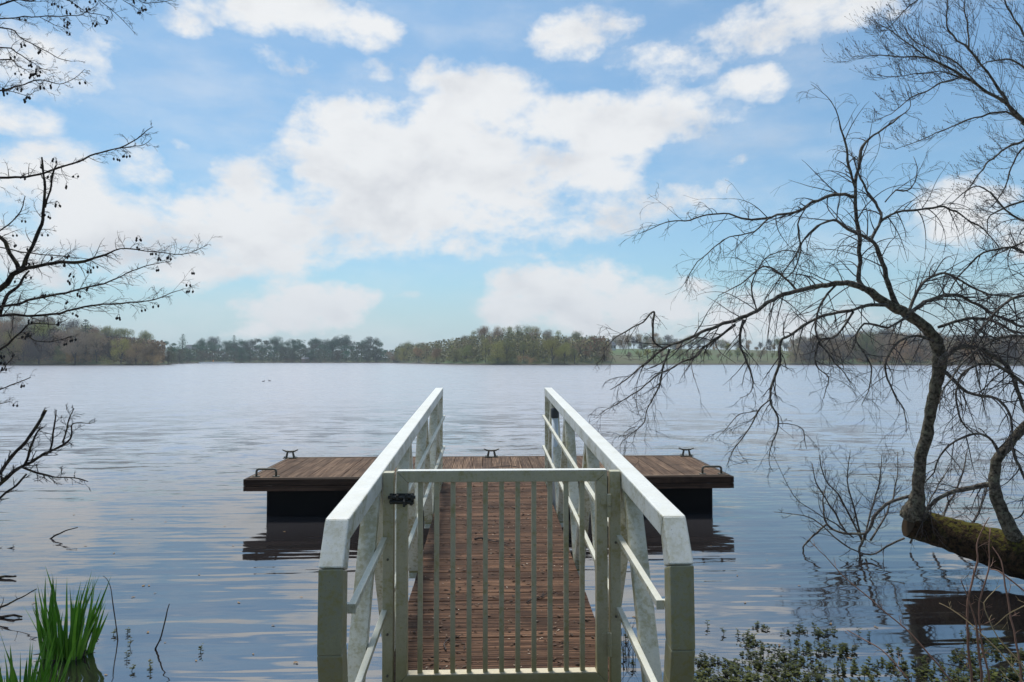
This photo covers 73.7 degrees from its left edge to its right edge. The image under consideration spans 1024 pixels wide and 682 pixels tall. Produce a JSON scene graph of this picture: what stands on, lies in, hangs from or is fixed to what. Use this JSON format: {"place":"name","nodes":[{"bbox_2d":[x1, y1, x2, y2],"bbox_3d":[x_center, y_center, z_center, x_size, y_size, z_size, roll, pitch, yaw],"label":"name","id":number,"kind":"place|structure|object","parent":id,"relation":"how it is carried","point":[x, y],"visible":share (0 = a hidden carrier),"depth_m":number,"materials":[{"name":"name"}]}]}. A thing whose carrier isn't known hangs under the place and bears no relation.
{"place":"outdoors","nodes":[
{"label":"outdoors","id":0,"kind":"place"},
{"bbox_2d":[0,346,1022,365],"bbox_3d":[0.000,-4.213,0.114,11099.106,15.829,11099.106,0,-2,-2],"label":"terrain","id":1,"kind":"structure","parent":0,"point":[634,360],"depth_m":275.58,"materials":[{"name":"plant"}]},
{"bbox_2d":[0,321,19,341],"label":"bare tree","id":2,"kind":"object","parent":1,"relation":"on","point":[3,329],"visible":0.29,"depth_m":249.97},
{"bbox_2d":[0,332,25,358],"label":"bare tree","id":3,"kind":"object","parent":1,"relation":"on","point":[2,337],"visible":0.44,"depth_m":240.73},
{"bbox_2d":[0,328,29,360],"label":"bare tree","id":4,"kind":"object","parent":1,"relation":"on","point":[12,345],"visible":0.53,"depth_m":240.46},
{"bbox_2d":[2,309,27,327],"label":"bare tree","id":5,"kind":"object","parent":1,"relation":"on","point":[15,321],"visible":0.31,"depth_m":284.37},
{"bbox_2d":[9,330,34,360],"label":"bare tree","id":6,"kind":"object","parent":1,"relation":"on","point":[20,343],"visible":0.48,"depth_m":240.64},
{"bbox_2d":[12,323,38,354],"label":"bare tree","id":7,"kind":"object","parent":1,"relation":"on","point":[22,326],"visible":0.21,"depth_m":252.01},
{"bbox_2d":[19,328,56,364],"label":"bare tree","id":8,"kind":"object","parent":1,"relation":"on","point":[35,353],"visible":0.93,"depth_m":238.21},
{"bbox_2d":[26,322,57,347],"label":"bare tree","id":9,"kind":"object","parent":1,"relation":"on","point":[44,328],"visible":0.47,"depth_m":251.88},
{"bbox_2d":[44,330,71,361],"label":"bare tree","id":10,"kind":"object","parent":1,"relation":"on","point":[62,337],"visible":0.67,"depth_m":244.26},
{"bbox_2d":[45,328,73,343],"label":"bare tree","id":11,"kind":"object","parent":1,"relation":"on","point":[54,330],"visible":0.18,"depth_m":251.87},
{"bbox_2d":[52,317,82,331],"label":"bare tree","id":12,"kind":"object","parent":1,"relation":"on","point":[72,322],"visible":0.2,"depth_m":288.37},
{"bbox_2d":[65,348,80,362],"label":"bare tree","id":13,"kind":"object","parent":1,"relation":"on","point":[68,357],"visible":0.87,"depth_m":240.85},
{"bbox_2d":[59,328,96,363],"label":"bare tree","id":14,"kind":"object","parent":1,"relation":"on","point":[77,344],"visible":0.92,"depth_m":239.76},
{"bbox_2d":[1,335,165,362],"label":"undergrowth","id":15,"kind":"object","parent":1,"relation":"on","point":[129,342],"visible":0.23,"depth_m":248.53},
{"bbox_2d":[78,332,94,361],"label":"bare tree","id":16,"kind":"object","parent":1,"relation":"on","point":[86,351],"visible":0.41,"depth_m":245.30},
{"bbox_2d":[71,319,104,361],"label":"conifer tree","id":17,"kind":"object","parent":1,"relation":"on","point":[85,323],"visible":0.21,"depth_m":250.21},
{"bbox_2d":[84,331,106,362],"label":"bare tree","id":18,"kind":"object","parent":1,"relation":"on","point":[98,338],"visible":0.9,"depth_m":244.79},
{"bbox_2d":[87,325,103,336],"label":"bare tree","id":19,"kind":"object","parent":1,"relation":"on","point":[94,329],"visible":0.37,"depth_m":272.05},
{"bbox_2d":[98,325,112,335],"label":"bare tree","id":20,"kind":"object","parent":1,"relation":"on","point":[104,329],"visible":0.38,"depth_m":292.58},
{"bbox_2d":[97,340,118,361],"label":"bare tree","id":21,"kind":"object","parent":1,"relation":"on","point":[107,349],"visible":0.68,"depth_m":246.74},
{"bbox_2d":[99,353,119,364],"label":"shrub","id":22,"kind":"object","parent":1,"relation":"on","point":[105,360],"visible":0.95,"depth_m":240.60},
{"bbox_2d":[0,0,222,406],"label":"alder tree","id":23,"kind":"object","parent":1,"relation":"on","point":[23,267],"visible":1,"depth_m":4.46,"materials":[{"name":"brown plant"}]},
{"bbox_2d":[0,403,96,503],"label":"dead branch","id":24,"kind":"object","parent":23,"relation":"attached to","point":[14,453],"visible":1,"depth_m":4.10,"materials":[{"name":"brown wood"}]},
{"bbox_2d":[107,327,125,339],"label":"bare tree","id":25,"kind":"object","parent":1,"relation":"on","point":[112,332],"visible":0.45,"depth_m":294.68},
{"bbox_2d":[110,337,133,363],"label":"bare tree","id":26,"kind":"object","parent":1,"relation":"on","point":[122,347],"visible":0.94,"depth_m":242.79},
{"bbox_2d":[113,328,137,341],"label":"bare tree","id":27,"kind":"object","parent":1,"relation":"on","point":[129,332],"visible":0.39,"depth_m":297.94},
{"bbox_2d":[123,342,145,363],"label":"bare tree","id":28,"kind":"object","parent":1,"relation":"on","point":[131,355],"visible":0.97,"depth_m":243.68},
{"bbox_2d":[138,330,153,340],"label":"bare tree","id":29,"kind":"object","parent":1,"relation":"on","point":[145,336],"visible":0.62,"depth_m":299.79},
{"bbox_2d":[139,343,160,362],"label":"bare tree","id":30,"kind":"object","parent":1,"relation":"on","point":[146,347],"visible":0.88,"depth_m":246.20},
{"bbox_2d":[138,341,167,364],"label":"bare tree","id":31,"kind":"object","parent":1,"relation":"on","point":[153,347],"visible":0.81,"depth_m":247.09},
{"bbox_2d":[146,355,162,364],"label":"shrub","id":32,"kind":"object","parent":1,"relation":"on","point":[157,358],"visible":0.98,"depth_m":243.55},
{"bbox_2d":[162,349,176,362],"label":"bare tree","id":33,"kind":"object","parent":1,"relation":"on","point":[167,357],"visible":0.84,"depth_m":260.62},
{"bbox_2d":[175,349,185,361],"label":"bare tree","id":34,"kind":"object","parent":1,"relation":"on","point":[180,355],"visible":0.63,"depth_m":341.27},
{"bbox_2d":[175,334,193,360],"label":"conifer tree","id":35,"kind":"object","parent":1,"relation":"on","point":[182,339],"visible":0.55,"depth_m":363.40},
{"bbox_2d":[192,343,206,353],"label":"pine tree","id":36,"kind":"object","parent":1,"relation":"on","point":[198,347],"visible":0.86,"depth_m":404.31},
{"bbox_2d":[195,350,209,360],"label":"bare tree","id":37,"kind":"object","parent":1,"relation":"on","point":[204,355],"visible":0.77,"depth_m":392.80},
{"bbox_2d":[198,341,216,353],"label":"pine tree","id":38,"kind":"object","parent":1,"relation":"on","point":[209,343],"visible":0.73,"depth_m":417.34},
{"bbox_2d":[206,336,220,350],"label":"bare tree","id":39,"kind":"object","parent":1,"relation":"on","point":[212,339],"visible":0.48,"depth_m":430.97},
{"bbox_2d":[218,340,231,353],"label":"bare tree","id":40,"kind":"object","parent":1,"relation":"on","point":[227,343],"visible":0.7,"depth_m":440.43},
{"bbox_2d":[236,346,248,359],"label":"bare tree","id":41,"kind":"object","parent":1,"relation":"on","point":[241,351],"visible":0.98,"depth_m":411.10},
{"bbox_2d":[242,341,254,354],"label":"bare tree","id":42,"kind":"object","parent":1,"relation":"on","point":[246,345],"visible":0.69,"depth_m":430.58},
{"bbox_2d":[247,338,270,349],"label":"pine tree","id":43,"kind":"object","parent":1,"relation":"on","point":[259,340],"visible":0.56,"depth_m":452.27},
{"bbox_2d":[268,336,283,353],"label":"bare tree","id":44,"kind":"object","parent":1,"relation":"on","point":[273,342],"visible":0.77,"depth_m":453.63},
{"bbox_2d":[167,346,397,362],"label":"undergrowth","id":45,"kind":"object","parent":1,"relation":"on","point":[264,357],"visible":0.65,"depth_m":422.76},
{"bbox_2d":[280,347,290,359],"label":"bare tree","id":46,"kind":"object","parent":1,"relation":"on","point":[286,349],"visible":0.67,"depth_m":428.39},
{"bbox_2d":[286,349,298,361],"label":"bare tree","id":47,"kind":"object","parent":1,"relation":"on","point":[294,357],"visible":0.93,"depth_m":422.15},
{"bbox_2d":[291,339,305,352],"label":"pine tree","id":48,"kind":"object","parent":1,"relation":"on","point":[296,341],"visible":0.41,"depth_m":455.87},
{"bbox_2d":[306,348,320,361],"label":"bare tree","id":49,"kind":"object","parent":1,"relation":"on","point":[310,353],"visible":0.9,"depth_m":424.01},
{"bbox_2d":[311,338,328,350],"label":"bare tree","id":50,"kind":"object","parent":1,"relation":"on","point":[319,341],"visible":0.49,"depth_m":458.02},
{"bbox_2d":[322,339,340,357],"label":"bare tree","id":51,"kind":"object","parent":1,"relation":"on","point":[333,344],"visible":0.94,"depth_m":439.66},
{"bbox_2d":[333,349,342,360],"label":"bare tree","id":52,"kind":"object","parent":1,"relation":"on","point":[337,357],"visible":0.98,"depth_m":424.03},
{"bbox_2d":[334,335,353,356],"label":"bare tree","id":53,"kind":"object","parent":1,"relation":"on","point":[344,339],"visible":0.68,"depth_m":455.83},
{"bbox_2d":[362,349,371,361],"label":"bare tree","id":54,"kind":"object","parent":1,"relation":"on","point":[366,350],"visible":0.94,"depth_m":423.59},
{"bbox_2d":[359,336,380,351],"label":"bare tree","id":55,"kind":"object","parent":1,"relation":"on","point":[369,339],"visible":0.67,"depth_m":452.81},
{"bbox_2d":[370,348,380,361],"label":"bare tree","id":56,"kind":"object","parent":1,"relation":"on","point":[378,351],"visible":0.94,"depth_m":422.06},
{"bbox_2d":[396,348,410,360],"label":"bare tree","id":57,"kind":"object","parent":1,"relation":"on","point":[402,356],"visible":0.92,"depth_m":379.26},
{"bbox_2d":[413,346,423,361],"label":"bare tree","id":58,"kind":"object","parent":1,"relation":"on","point":[415,349],"visible":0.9,"depth_m":345.27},
{"bbox_2d":[430,348,441,363],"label":"bare tree","id":59,"kind":"object","parent":1,"relation":"on","point":[435,354],"visible":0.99,"depth_m":306.79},
{"bbox_2d":[450,349,460,361],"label":"bare tree","id":60,"kind":"object","parent":1,"relation":"on","point":[455,353],"visible":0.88,"depth_m":285.42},
{"bbox_2d":[457,345,474,358],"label":"bare tree","id":61,"kind":"object","parent":1,"relation":"on","point":[467,349],"visible":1,"depth_m":278.31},
{"bbox_2d":[474,326,492,339],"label":"bare tree","id":62,"kind":"object","parent":1,"relation":"on","point":[483,330],"visible":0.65,"depth_m":316.58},
{"bbox_2d":[480,338,489,361],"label":"poplar tree","id":63,"kind":"object","parent":1,"relation":"on","point":[485,348],"visible":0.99,"depth_m":266.54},
{"bbox_2d":[488,342,505,362],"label":"bare tree","id":64,"kind":"object","parent":1,"relation":"on","point":[497,355],"visible":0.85,"depth_m":262.45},
{"bbox_2d":[491,329,504,340],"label":"bare tree","id":65,"kind":"object","parent":1,"relation":"on","point":[498,333],"visible":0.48,"depth_m":293.76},
{"bbox_2d":[395,331,608,361],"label":"undergrowth","id":66,"kind":"object","parent":1,"relation":"on","point":[449,344],"visible":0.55,"depth_m":283.38,"materials":[{"name":"plant"}]},
{"bbox_2d":[493,339,518,361],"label":"bare tree","id":67,"kind":"object","parent":1,"relation":"on","point":[512,354],"visible":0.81,"depth_m":263.70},
{"bbox_2d":[517,325,539,339],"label":"bare tree","id":68,"kind":"object","parent":1,"relation":"on","point":[527,330],"visible":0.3,"depth_m":310.03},
{"bbox_2d":[541,338,562,363],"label":"bare tree","id":69,"kind":"object","parent":1,"relation":"on","point":[550,344],"visible":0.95,"depth_m":257.83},
{"bbox_2d":[553,343,570,363],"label":"bare tree","id":70,"kind":"object","parent":1,"relation":"on","point":[565,349],"visible":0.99,"depth_m":255.75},
{"bbox_2d":[570,347,578,363],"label":"poplar tree","id":71,"kind":"object","parent":1,"relation":"on","point":[574,353],"visible":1,"depth_m":257.08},
{"bbox_2d":[570,330,582,342],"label":"bare tree","id":72,"kind":"object","parent":1,"relation":"on","point":[577,333],"visible":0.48,"depth_m":308.07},
{"bbox_2d":[573,338,589,358],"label":"bare tree","id":73,"kind":"object","parent":1,"relation":"on","point":[579,351],"visible":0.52,"depth_m":269.40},
{"bbox_2d":[581,342,592,360],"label":"bare tree","id":74,"kind":"object","parent":1,"relation":"on","point":[585,353],"visible":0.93,"depth_m":266.27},
{"bbox_2d":[590,335,610,352],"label":"bare tree","id":75,"kind":"object","parent":1,"relation":"on","point":[594,341],"visible":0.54,"depth_m":274.15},
{"bbox_2d":[596,347,611,360],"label":"bare tree","id":76,"kind":"object","parent":1,"relation":"on","point":[605,353],"visible":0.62,"depth_m":267.46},
{"bbox_2d":[616,334,628,348],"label":"bare tree","id":77,"kind":"object","parent":1,"relation":"on","point":[622,338],"visible":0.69,"depth_m":380.15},
{"bbox_2d":[662,334,672,348],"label":"bare tree","id":78,"kind":"object","parent":1,"relation":"on","point":[669,338],"visible":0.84,"depth_m":391.47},
{"bbox_2d":[716,338,725,348],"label":"bare tree","id":79,"kind":"object","parent":1,"relation":"on","point":[722,343],"visible":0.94,"depth_m":390.09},
{"bbox_2d":[787,346,805,363],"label":"bare tree","id":80,"kind":"object","parent":1,"relation":"on","point":[794,356],"visible":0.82,"depth_m":267.70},
{"bbox_2d":[797,340,821,363],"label":"bare tree","id":81,"kind":"object","parent":1,"relation":"on","point":[812,354],"visible":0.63,"depth_m":266.70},
{"bbox_2d":[819,338,832,362],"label":"bare tree","id":82,"kind":"object","parent":1,"relation":"on","point":[826,354],"visible":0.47,"depth_m":265.17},
{"bbox_2d":[826,342,841,361],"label":"bare tree","id":83,"kind":"object","parent":1,"relation":"on","point":[836,353],"visible":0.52,"depth_m":266.28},
{"bbox_2d":[831,340,852,359],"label":"bare tree","id":84,"kind":"object","parent":1,"relation":"on","point":[844,351],"visible":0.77,"depth_m":264.16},
{"bbox_2d":[851,329,883,360],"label":"bare tree","id":85,"kind":"object","parent":1,"relation":"on","point":[863,343],"visible":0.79,"depth_m":262.87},
{"bbox_2d":[873,341,890,361],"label":"bare tree","id":86,"kind":"object","parent":1,"relation":"on","point":[882,353],"visible":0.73,"depth_m":259.62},
{"bbox_2d":[813,539,951,681],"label":"dry stems","id":87,"kind":"object","parent":1,"relation":"on","point":[933,659],"visible":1,"depth_m":4.01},
{"bbox_2d":[872,335,896,356],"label":"bare tree","id":88,"kind":"object","parent":1,"relation":"on","point":[881,340],"visible":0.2,"depth_m":269.13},
{"bbox_2d":[890,339,910,363],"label":"bare tree","id":89,"kind":"object","parent":1,"relation":"on","point":[899,349],"visible":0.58,"depth_m":252.86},
{"bbox_2d":[796,335,1023,362],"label":"undergrowth","id":90,"kind":"object","parent":1,"relation":"on","point":[928,348],"visible":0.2,"depth_m":261.79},
{"bbox_2d":[905,344,925,361],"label":"bare tree","id":91,"kind":"object","parent":1,"relation":"on","point":[918,352],"visible":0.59,"depth_m":254.04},
{"bbox_2d":[822,0,1023,275],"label":"bare tree","id":92,"kind":"object","parent":1,"relation":"on","point":[1013,112],"visible":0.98,"depth_m":7.95,"materials":[{"name":"brown plant"}]},
{"bbox_2d":[944,340,959,361],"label":"bare tree","id":93,"kind":"object","parent":1,"relation":"on","point":[952,346],"visible":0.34,"depth_m":244.76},
{"bbox_2d":[939,580,1023,681],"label":"dry stems","id":94,"kind":"object","parent":1,"relation":"on","point":[996,634],"visible":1,"depth_m":3.73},
{"bbox_2d":[950,517,1023,681],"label":"dry stems","id":95,"kind":"object","parent":1,"relation":"on","point":[978,636],"visible":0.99,"depth_m":3.82,"materials":[{"name":"plant"}]},
{"bbox_2d":[993,344,1015,362],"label":"bare tree","id":96,"kind":"object","parent":1,"relation":"on","point":[1002,348],"visible":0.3,"depth_m":234.63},
{"bbox_2d":[1004,340,1019,364],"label":"bare tree","id":97,"kind":"object","parent":1,"relation":"on","point":[1013,352],"visible":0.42,"depth_m":229.95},
{"bbox_2d":[0,363,1023,681],"bbox_3d":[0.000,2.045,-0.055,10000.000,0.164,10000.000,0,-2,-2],"label":"water","id":98,"kind":"structure","parent":0,"point":[162,461],"depth_m":10.03,"materials":[{"name":"liquid"}]},
{"bbox_2d":[0,608,22,618],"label":"water branch","id":99,"kind":"object","parent":98,"relation":"in","point":[11,615],"visible":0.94,"depth_m":5.54,"materials":[{"name":"brown wood"}]},
{"bbox_2d":[0,589,35,607],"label":"water branch","id":100,"kind":"object","parent":98,"relation":"in","point":[2,606],"visible":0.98,"depth_m":5.59,"materials":[{"name":"brown wood"}]},
{"bbox_2d":[0,613,77,681],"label":"iris clump","id":101,"kind":"object","parent":98,"relation":"on","point":[28,677],"visible":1,"depth_m":4.23,"materials":[{"name":"green plant"}]},
{"bbox_2d":[32,652,68,681],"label":"iris clump","id":102,"kind":"object","parent":98,"relation":"on","point":[42,673],"visible":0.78,"depth_m":4.27,"materials":[{"name":"green plant"}]},
{"bbox_2d":[24,566,110,661],"bbox_3d":[-3.174,1.924,4.861,0.612,0.684,0.418,0,-2,-2],"label":"iris clump","id":103,"kind":"object","parent":98,"relation":"on","point":[77,621],"visible":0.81,"depth_m":4.79,"materials":[{"name":"green plant"}]},
{"bbox_2d":[103,576,117,640],"bbox_3d":[-2.997,1.996,5.093,0.113,0.485,0.016,0,-2,-10],"label":"water branch","id":104,"kind":"object","parent":98,"relation":"in","point":[113,611],"visible":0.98,"depth_m":5.10,"materials":[{"name":"brown wood"}]},
{"bbox_2d":[155,604,169,648],"bbox_3d":[-2.538,2.071,4.944,0.108,0.330,0.026,0,-2,5],"label":"water branch","id":105,"kind":"object","parent":98,"relation":"in","point":[160,639],"visible":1,"depth_m":4.95,"materials":[{"name":"brown wood"}]},
{"bbox_2d":[243,447,733,516],"bbox_3d":[-0.318,2.199,10.099,6.628,0.989,2.010,0,-2,-2],"label":"pontoon","id":106,"kind":"object","parent":98,"relation":"on","point":[294,485],"visible":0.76,"depth_m":9.34,"materials":[{"name":"wood"}]},
{"bbox_2d":[317,388,694,681],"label":"gangway","id":107,"kind":"object","parent":106,"relation":"on","point":[381,506],"visible":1,"depth_m":3.73,"materials":[{"name":"grey metal"}]},
{"bbox_2d":[394,482,593,672],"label":"leaf litter","id":108,"kind":"object","parent":107,"relation":"on","point":[448,660],"visible":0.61,"depth_m":4.80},
{"bbox_2d":[425,497,585,667],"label":"bud scales","id":109,"kind":"object","parent":107,"relation":"on","point":[507,608],"visible":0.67,"depth_m":4.44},
{"bbox_2d":[551,408,558,510],"bbox_3d":[0.484,1.380,7.688,0.091,1.253,0.091,0,-2,-2],"label":"marker pole","id":110,"kind":"object","parent":107,"relation":"attached to","point":[554,414],"visible":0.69,"depth_m":7.66,"materials":[{"name":"grey plastic"}]},
{"bbox_2d":[621,620,636,665],"bbox_3d":[0.839,2.175,4.915,0.206,0.218,0.496,0,-2,-2],"label":"reed tuft","id":111,"kind":"object","parent":98,"relation":"in","point":[622,643],"visible":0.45,"depth_m":4.82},
{"bbox_2d":[694,621,1023,681],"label":"water plants","id":112,"kind":"object","parent":98,"relation":"in","point":[748,677],"visible":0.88,"depth_m":4.64,"materials":[{"name":"green plant"}]},
{"bbox_2d":[769,434,1016,560],"bbox_3d":[4.328,1.714,7.617,3.399,1.346,1.186,1,-2,-19],"label":"water shrub","id":113,"kind":"object","parent":98,"relation":"in","point":[873,517],"visible":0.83,"depth_m":7.61,"materials":[{"name":"brown plant"}]},
{"bbox_2d":[902,512,1023,579],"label":"fallen log","id":114,"kind":"object","parent":98,"relation":"in","point":[961,538],"visible":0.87,"depth_m":6.52,"materials":[{"name":"wood"}]},
{"bbox_2d":[588,71,1023,522],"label":"bare tree","id":115,"kind":"object","parent":114,"relation":"on","point":[911,510],"visible":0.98,"depth_m":6.39,"materials":[{"name":"brown plant"}]},
{"bbox_2d":[886,174,1023,548],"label":"bare tree","id":116,"kind":"object","parent":114,"relation":"on","point":[1009,527],"visible":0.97,"depth_m":6.16,"materials":[{"name":"brown plant"}]},
{"bbox_2d":[0,0,1023,357],"label":"sky","id":117,"kind":"structure","parent":0,"point":[395,172],"materials":[{"name":"blue"}]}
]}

